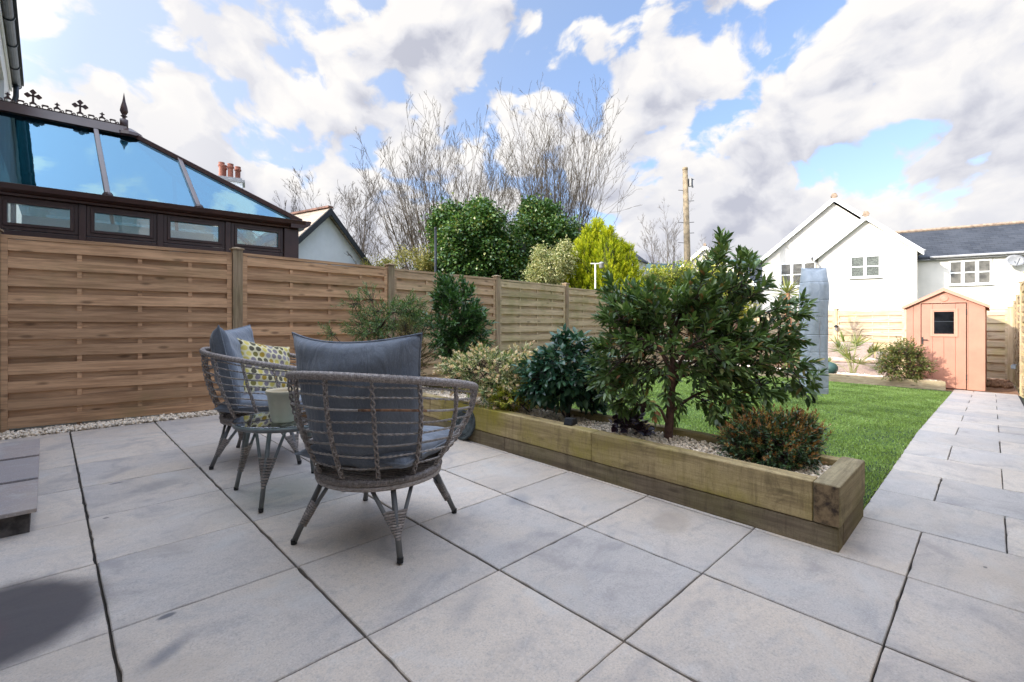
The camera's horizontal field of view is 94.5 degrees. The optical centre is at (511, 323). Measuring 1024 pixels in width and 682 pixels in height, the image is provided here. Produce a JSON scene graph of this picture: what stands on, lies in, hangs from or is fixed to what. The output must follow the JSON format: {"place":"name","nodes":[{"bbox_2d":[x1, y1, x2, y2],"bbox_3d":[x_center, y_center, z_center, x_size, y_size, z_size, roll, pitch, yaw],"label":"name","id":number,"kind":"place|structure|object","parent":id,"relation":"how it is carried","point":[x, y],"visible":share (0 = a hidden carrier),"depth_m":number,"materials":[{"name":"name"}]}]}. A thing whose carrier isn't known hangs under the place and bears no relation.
{"place":"outdoors","nodes":[
{"label":"outdoors","id":0,"kind":"place"},
{"bbox_2d":[0,415,1023,681],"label":"patio","id":1,"kind":"structure","parent":0,"point":[516,569],"depth_m":1.87,"materials":[{"name":"grey stone"}]},
{"bbox_2d":[0,439,39,537],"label":"doorstep","id":2,"kind":"object","parent":1,"relation":"on","point":[19,468],"visible":0.99,"depth_m":2.57,"materials":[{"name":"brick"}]},
{"bbox_2d":[199,325,306,469],"bbox_3d":[-1.881,0.500,3.530,0.752,0.979,0.916,0,0,-14],"label":"basket chair","id":3,"kind":"object","parent":1,"relation":"on","point":[224,354],"visible":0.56,"depth_m":3.23,"materials":[{"name":"grey wicker"}]},
{"bbox_2d":[237,338,289,394],"bbox_3d":[-1.918,0.377,3.684,0.152,0.476,0.505,-17,-17,19],"label":"scatter cushion","id":4,"kind":"object","parent":3,"relation":"on","point":[264,353],"visible":0.52,"depth_m":3.61,"materials":[{"name":"fabric"}]},
{"bbox_2d":[232,409,314,512],"bbox_3d":[-1.334,0.783,2.842,0.603,0.443,0.603,0,0,-45],"label":"side table","id":5,"kind":"object","parent":1,"relation":"on","point":[255,424],"visible":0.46,"depth_m":2.61,"materials":[{"name":"wicker"}]},
{"bbox_2d":[265,387,299,422],"bbox_3d":[-1.313,0.471,2.720,0.190,0.181,0.190,0,0,-45],"label":"plant pot","id":6,"kind":"object","parent":5,"relation":"on","point":[280,409],"visible":0.77,"depth_m":2.65,"materials":[{"name":"white ceramic"}]},
{"bbox_2d":[285,332,477,563],"bbox_3d":[-0.673,0.529,2.317,0.916,0.979,0.752,0,0,17],"label":"basket chair","id":7,"kind":"object","parent":1,"relation":"on","point":[364,410],"visible":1,"depth_m":2.07,"materials":[{"name":"grey wicker"}]},
{"bbox_2d":[451,403,475,439],"bbox_3d":[-0.419,0.845,4.080,0.088,0.307,0.310,0,0,-45],"label":"plant pot","id":8,"kind":"object","parent":1,"relation":"on","point":[467,431],"visible":0.53,"depth_m":4.01,"materials":[{"name":"grey ceramic"}]},
{"bbox_2d":[421,385,864,552],"bbox_3d":[-0.132,0.861,4.225,0.606,0.414,5.235,0,0,-45],"label":"raised bed","id":9,"kind":"object","parent":1,"relation":"on","point":[824,510],"visible":0.68,"depth_m":2.67,"materials":[{"name":"weathered timber"}]},
{"bbox_2d":[418,270,498,367],"bbox_3d":[-0.626,0.085,5.231,0.832,1.340,1.022,0,0,-45],"label":"bay tree","id":10,"kind":"object","parent":9,"relation":"on","point":[448,296],"visible":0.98,"depth_m":5.03,"materials":[{"name":"green plant"}]},
{"bbox_2d":[509,323,621,417],"bbox_3d":[0.460,0.388,3.803,0.844,0.792,0.832,0,0,-45],"label":"camellia","id":11,"kind":"object","parent":9,"relation":"in","point":[551,384],"visible":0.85,"depth_m":3.65,"materials":[{"name":"green plant"}]},
{"bbox_2d":[564,417,576,425],"bbox_3d":[0.414,0.693,3.356,0.070,0.050,0.088,0,0,35],"label":"solar light","id":12,"kind":"object","parent":9,"relation":"on","point":[570,421],"visible":1,"depth_m":3.33,"materials":[{"name":"black plastic"}]},
{"bbox_2d":[422,386,830,477],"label":"planter gravel","id":13,"kind":"structure","parent":9,"relation":"on","point":[704,446],"depth_m":3.26,"materials":[{"name":"white gravel"}]},
{"bbox_2d":[314,281,432,342],"bbox_3d":[-1.578,0.103,5.498,1.387,1.270,0.985,0,0,-21],"label":"bottlebrush","id":14,"kind":"object","parent":13,"relation":"on","point":[379,323],"visible":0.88,"depth_m":5.50,"materials":[{"name":"green plant"}]},
{"bbox_2d":[391,315,435,373],"bbox_3d":[-1.097,0.315,5.117,0.471,0.858,0.699,0,0,-45],"label":"heather","id":15,"kind":"object","parent":13,"relation":"on","point":[408,327],"visible":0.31,"depth_m":5.13,"materials":[{"name":"green plant"}]},
{"bbox_2d":[432,340,540,411],"bbox_3d":[-0.158,0.497,4.222,0.914,0.693,1.039,0,0,-45],"label":"pieris","id":16,"kind":"object","parent":13,"relation":"on","point":[463,368],"visible":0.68,"depth_m":4.10,"materials":[{"name":"green plant"}]},
{"bbox_2d":[486,380,531,412],"bbox_3d":[0.013,0.604,3.947,0.488,0.346,0.494,0,0,-45],"label":"pieris","id":17,"kind":"object","parent":13,"relation":"on","point":[504,402],"visible":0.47,"depth_m":3.88,"materials":[{"name":"green plant"}]},
{"bbox_2d":[609,407,654,437],"bbox_3d":[0.861,0.730,3.361,0.408,0.312,0.342,0,0,-45],"label":"heuchera","id":18,"kind":"object","parent":9,"relation":"on","point":[635,420],"visible":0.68,"depth_m":3.30,"materials":[{"name":"purple plant"}]},
{"bbox_2d":[579,226,830,441],"bbox_3d":[1.305,0.074,3.261,1.790,1.449,0.943,0,0,-8],"label":"evergreen tree","id":19,"kind":"object","parent":9,"relation":"on","point":[651,311],"visible":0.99,"depth_m":3.08,"materials":[{"name":"green plant"}]},
{"bbox_2d":[712,403,833,474],"bbox_3d":[1.525,0.688,2.786,0.763,0.430,0.633,0,0,-45],"label":"shrub","id":20,"kind":"object","parent":9,"relation":"in","point":[774,439],"visible":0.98,"depth_m":2.66,"materials":[{"name":"green plant"}]},
{"bbox_2d":[10,0,1023,269],"label":"sky","id":21,"kind":"structure","parent":0,"point":[909,112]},
{"bbox_2d":[13,365,1023,504],"bbox_3d":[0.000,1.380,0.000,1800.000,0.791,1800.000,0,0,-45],"label":"terrain","id":22,"kind":"structure","parent":0,"point":[643,365],"depth_m":4.84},
{"bbox_2d":[0,0,23,239],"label":"terraced house","id":23,"kind":"structure","parent":22,"relation":"on","point":[11,70],"depth_m":6.67,"materials":[{"name":"stone"}]},
{"bbox_2d":[0,410,218,439],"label":"gravel strip","id":24,"kind":"object","parent":22,"relation":"on","point":[55,429],"visible":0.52,"depth_m":4.37,"materials":[{"name":"white gravel"}]},
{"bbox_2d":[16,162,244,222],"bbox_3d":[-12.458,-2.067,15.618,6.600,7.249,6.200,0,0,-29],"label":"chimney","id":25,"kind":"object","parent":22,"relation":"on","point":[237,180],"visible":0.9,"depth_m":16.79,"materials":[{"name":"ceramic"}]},
{"bbox_2d":[0,89,310,430],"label":"conservatory","id":26,"kind":"object","parent":22,"relation":"on","point":[71,176],"visible":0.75,"depth_m":5.59,"materials":[{"name":"brown plastic"}]},
{"bbox_2d":[0,195,78,235],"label":"window","id":27,"kind":"structure","parent":26,"relation":"in","point":[4,200],"depth_m":4.79,"materials":[{"name":"brown plastic"}]},
{"bbox_2d":[1,229,78,239],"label":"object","id":28,"kind":"structure","parent":26,"relation":"in","point":[8,232],"depth_m":4.79,"materials":[{"name":"brown plastic"}]},
{"bbox_2d":[86,205,156,241],"bbox_3d":[-4.298,-1.091,5.225,0.600,0.325,0.072,0,0,-39],"label":"window","id":29,"kind":"structure","parent":26,"relation":"in","point":[90,210],"depth_m":5.19,"materials":[{"name":"brown plastic"}]},
{"bbox_2d":[86,236,156,245],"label":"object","id":30,"kind":"structure","parent":26,"relation":"in","point":[96,239],"depth_m":5.19,"materials":[{"name":"brown plastic"}]},
{"bbox_2d":[163,214,224,247],"bbox_3d":[-3.783,-1.091,5.645,0.610,0.325,0.072,0,0,-39],"label":"window","id":31,"kind":"structure","parent":26,"relation":"in","point":[167,219],"depth_m":5.61,"materials":[{"name":"brown plastic"}]},
{"bbox_2d":[163,243,224,251],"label":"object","id":32,"kind":"structure","parent":26,"relation":"in","point":[164,244],"depth_m":5.61,"materials":[{"name":"brown plastic"}]},
{"bbox_2d":[231,222,282,252],"bbox_3d":[-3.264,-1.091,6.068,0.600,0.325,0.072,0,0,-39],"label":"window","id":33,"kind":"structure","parent":26,"relation":"in","point":[234,226],"depth_m":6.05,"materials":[{"name":"brown plastic"}]},
{"bbox_2d":[243,250,282,256],"bbox_3d":[-3.268,-0.663,6.073,0.600,0.520,0.060,0,0,-39],"label":"window","id":34,"kind":"structure","parent":26,"relation":"in","point":[244,251],"depth_m":6.09,"materials":[{"name":"brown plastic"}]},
{"bbox_2d":[266,239,274,258],"bbox_3d":[-3.625,-0.826,7.175,0.060,0.845,0.620,0,0,-39],"label":"window","id":35,"kind":"structure","parent":26,"relation":"in","point":[272,243],"depth_m":7.18,"materials":[{"name":"glass"}]},
{"bbox_2d":[291,205,371,266],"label":"cottage","id":36,"kind":"structure","parent":22,"relation":"on","point":[325,235],"depth_m":13.12,"materials":[{"name":"paint"}]},
{"bbox_2d":[272,148,424,268],"bbox_3d":[-6.786,-3.059,19.057,5.513,8.286,7.168,0,0,-45],"label":"bare tree","id":37,"kind":"object","parent":22,"relation":"on","point":[364,238],"visible":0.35,"depth_m":18.44,"materials":[{"name":"brown plant"}]},
{"bbox_2d":[355,242,437,273],"bbox_3d":[-3.336,-0.313,13.619,2.643,3.942,1.575,0,0,11],"label":"scrub bush","id":38,"kind":"object","parent":22,"relation":"on","point":[423,261],"visible":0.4,"depth_m":13.45,"materials":[{"name":"green plant"}]},
{"bbox_2d":[346,243,469,274],"bbox_3d":[-3.505,-0.903,14.939,5.084,3.371,5.165,0,0,-45],"label":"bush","id":39,"kind":"object","parent":22,"relation":"on","point":[400,255],"visible":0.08,"depth_m":14.95,"materials":[{"name":"brown plant"}]},
{"bbox_2d":[337,91,533,269],"bbox_3d":[-2.427,-3.711,17.432,6.938,8.982,7.557,0,0,24],"label":"bare tree","id":40,"kind":"object","parent":22,"relation":"on","point":[419,225],"visible":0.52,"depth_m":16.35,"materials":[{"name":"brown plant"}]},
{"bbox_2d":[434,227,436,271],"bbox_3d":[-1.696,-0.591,10.500,0.063,3.097,0.063,0,0,23],"label":"metal pole","id":41,"kind":"object","parent":22,"relation":"on","point":[435,249],"visible":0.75,"depth_m":10.48,"materials":[{"name":"grey metal"}]},
{"bbox_2d":[411,192,539,283],"bbox_3d":[-0.957,-1.185,14.706,4.068,5.687,2.827,0,0,-45],"label":"ivy clad tree","id":42,"kind":"object","parent":22,"relation":"on","point":[480,238],"visible":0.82,"depth_m":13.97,"materials":[{"name":"green plant"}]},
{"bbox_2d":[505,193,585,283],"bbox_3d":[0.841,-1.453,16.563,3.313,6.223,2.977,0,0,-21],"label":"ivy clad tree","id":43,"kind":"object","parent":22,"relation":"on","point":[544,221],"visible":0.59,"depth_m":15.86,"materials":[{"name":"green plant"}]},
{"bbox_2d":[520,234,581,284],"bbox_3d":[1.091,-0.414,13.033,1.725,4.146,1.565,0,0,-45],"label":"variegated shrub","id":44,"kind":"object","parent":22,"relation":"on","point":[543,265],"visible":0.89,"depth_m":12.88,"materials":[{"name":"green plant"}]},
{"bbox_2d":[478,72,640,280],"bbox_3d":[2.041,-4.551,19.370,6.226,10.645,6.137,0,0,25],"label":"bare tree","id":45,"kind":"object","parent":22,"relation":"on","point":[540,190],"visible":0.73,"depth_m":18.94,"materials":[{"name":"brown plant"}]},
{"bbox_2d":[590,262,604,288],"bbox_3d":[2.279,-0.292,12.600,0.375,2.698,0.170,0,0,0],"label":"lamp post","id":46,"kind":"object","parent":22,"relation":"on","point":[601,265],"visible":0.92,"depth_m":12.58,"materials":[{"name":"white plastic"}]},
{"bbox_2d":[556,216,646,294],"bbox_3d":[2.495,-0.711,13.520,3.001,4.735,2.776,0,0,4],"label":"golden conifer","id":47,"kind":"object","parent":22,"relation":"on","point":[600,242],"visible":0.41,"depth_m":13.06,"materials":[{"name":"yellow plant"}]},
{"bbox_2d":[579,226,649,275],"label":"cottage","id":48,"kind":"structure","parent":22,"relation":"on","point":[642,262],"depth_m":28.20,"materials":[{"name":"paint"}]},
{"bbox_2d":[637,196,714,273],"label":"bare tree","id":49,"kind":"object","parent":22,"relation":"on","point":[667,248],"visible":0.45,"depth_m":29.59,"materials":[{"name":"brown plant"}]},
{"bbox_2d":[678,167,693,267],"bbox_3d":[8.142,-2.818,22.098,0.639,8.954,0.422,0,0,34],"label":"telegraph pole","id":50,"kind":"object","parent":22,"relation":"on","point":[687,182],"visible":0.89,"depth_m":22.00,"materials":[{"name":"brown wood"}]},
{"bbox_2d":[639,247,761,322],"bbox_3d":[5.525,-0.392,15.065,3.812,4.102,3.809,0,0,-45],"label":"hedge","id":51,"kind":"object","parent":22,"relation":"on","point":[670,277],"visible":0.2,"depth_m":14.62,"materials":[{"name":"green plant"}]},
{"bbox_2d":[671,243,762,310],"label":"bungalow","id":52,"kind":"object","parent":22,"relation":"on","point":[703,249],"visible":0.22,"depth_m":40.28,"materials":[{"name":"paint"}]},
{"bbox_2d":[760,193,1023,312],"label":"detached house","id":53,"kind":"structure","parent":22,"relation":"on","point":[866,261],"depth_m":21.99,"materials":[{"name":"paint"}]},
{"bbox_2d":[779,262,815,287],"bbox_3d":[14.606,-2.468,24.193,1.650,1.270,0.112,0,0,33],"label":"window","id":54,"kind":"structure","parent":53,"relation":"in","point":[788,270],"depth_m":24.32,"materials":[{"name":"white plastic"}]},
{"bbox_2d":[849,255,881,278],"bbox_3d":[16.388,-2.613,21.956,1.240,1.060,0.112,0,0,33],"label":"window","id":55,"kind":"structure","parent":53,"relation":"in","point":[869,266],"depth_m":21.95,"materials":[{"name":"white plastic"}]},
{"bbox_2d":[947,259,993,285],"bbox_3d":[20.615,-2.273,21.288,1.510,1.140,0.112,0,0,33],"label":"window","id":56,"kind":"structure","parent":53,"relation":"in","point":[966,272],"depth_m":21.29,"materials":[{"name":"white plastic"}]},
{"bbox_2d":[866,391,1023,681],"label":"joint","id":57,"kind":"object","parent":22,"relation":"on","point":[910,568],"visible":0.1,"depth_m":2.27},
{"bbox_2d":[646,259,757,272],"bbox_3d":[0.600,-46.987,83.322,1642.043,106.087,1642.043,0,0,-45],"label":"hills","id":58,"kind":"structure","parent":0,"point":[649,265],"depth_m":674.83,"materials":[{"name":"green plant"}]},
{"bbox_2d":[478,367,951,509],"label":"lawn","id":59,"kind":"structure","parent":0,"point":[829,447],"depth_m":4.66,"materials":[{"name":"plant"}]},
{"bbox_2d":[799,268,828,402],"bbox_3d":[4.012,0.176,6.285,0.345,1.832,0.249,0,0,0],"label":"rotary dryer","id":60,"kind":"object","parent":59,"relation":"on","point":[814,282],"visible":0.69,"depth_m":6.20,"materials":[{"name":"fabric"}]},
{"bbox_2d":[828,342,887,375],"bbox_3d":[8.567,0.884,11.829,1.220,0.800,0.920,0,0,30],"label":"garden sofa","id":61,"kind":"object","parent":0,"point":[861,352],"visible":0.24,"depth_m":11.62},
{"bbox_2d":[742,362,1018,395],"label":"garden soil","id":62,"kind":"structure","parent":0,"point":[1013,390],"depth_m":9.42,"materials":[{"name":"brown soil"}]},
{"bbox_2d":[0,228,742,432],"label":"garden fence","id":63,"kind":"object","parent":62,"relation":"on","point":[91,331],"visible":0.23,"depth_m":4.81,"materials":[{"name":"brown wood"}]},
{"bbox_2d":[766,274,799,334],"bbox_3d":[7.881,-0.056,13.574,1.239,2.777,1.038,0,0,11],"label":"cordyline","id":64,"kind":"object","parent":62,"relation":"on","point":[786,289],"visible":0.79,"depth_m":13.51,"materials":[{"name":"green plant"}]},
{"bbox_2d":[651,360,945,390],"bbox_3d":[6.569,1.130,11.250,3.249,0.344,5.599,0,0,-45],"label":"raised bed","id":65,"kind":"object","parent":62,"relation":"on","point":[911,383],"visible":0.27,"depth_m":9.31,"materials":[{"name":"wood"}]},
{"bbox_2d":[757,333,797,368],"bbox_3d":[6.785,0.835,11.436,1.379,1.427,1.447,0,0,-7],"label":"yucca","id":66,"kind":"object","parent":65,"relation":"on","point":[789,361],"visible":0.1,"depth_m":11.51,"materials":[{"name":"green plant"}]},
{"bbox_2d":[676,360,936,380],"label":"back planter gravel","id":67,"kind":"structure","parent":65,"relation":"on","point":[847,373],"depth_m":9.83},
{"bbox_2d":[828,362,837,373],"bbox_3d":[6.855,0.970,10.200,0.300,0.270,0.300,0,0,-45],"label":"garden ball","id":68,"kind":"object","parent":67,"relation":"on","point":[832,368],"visible":0.53,"depth_m":10.08,"materials":[{"name":"teal ceramic"}]},
{"bbox_2d":[868,336,939,381],"bbox_3d":[7.651,0.734,9.251,1.016,1.006,1.074,0,0,-45],"label":"round bush","id":69,"kind":"object","parent":67,"relation":"on","point":[913,356],"visible":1,"depth_m":9.14,"materials":[{"name":"green plant"}]},
{"bbox_2d":[828,328,885,373],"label":"fan palm","id":70,"kind":"object","parent":65,"relation":"on","point":[838,344],"visible":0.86,"depth_m":10.39,"materials":[{"name":"green plant"}]},
{"bbox_2d":[744,306,1012,382],"bbox_3d":[10.606,0.511,14.844,0.214,1.984,7.232,0,0,-30],"label":"garden fence","id":71,"kind":"object","parent":62,"relation":"on","point":[880,327],"visible":0.26,"depth_m":13.84,"materials":[{"name":"beige wood"}]},
{"bbox_2d":[902,288,989,390],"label":"garden shed","id":72,"kind":"structure","parent":62,"relation":"on","point":[947,328],"depth_m":9.21,"materials":[{"name":"orange painted wood"}]},
{"bbox_2d":[921,303,966,388],"bbox_3d":[8.463,0.441,9.275,0.091,1.648,0.659,0,0,-45],"label":"door","id":73,"kind":"structure","parent":72,"relation":"in","point":[940,323],"depth_m":9.25,"materials":[{"name":"orange wood"}]},
{"bbox_2d":[1012,272,1023,397],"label":"garden fence","id":74,"kind":"object","parent":62,"relation":"on","point":[1018,337],"visible":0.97,"depth_m":8.58,"materials":[{"name":"beige wood"}]},
{"bbox_2d":[1011,364,1017,369],"bbox_3d":[9.065,0.787,8.541,0.122,0.100,0.066,0,0,-28],"label":"fence light","id":75,"kind":"object","parent":74,"relation":"attached to","point":[1014,366],"visible":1,"depth_m":8.53,"materials":[{"name":"grey metal"}]},
{"bbox_2d":[863,390,1023,557],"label":"garden path","id":76,"kind":"structure","parent":0,"point":[974,503],"depth_m":3.22,"materials":[{"name":"grey stone"}]},
{"bbox_2d":[986,378,1012,387],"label":"earth clods","id":77,"kind":"object","parent":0,"point":[998,383],"visible":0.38,"depth_m":10.46,"materials":[{"name":"brown soil"}]}
]}

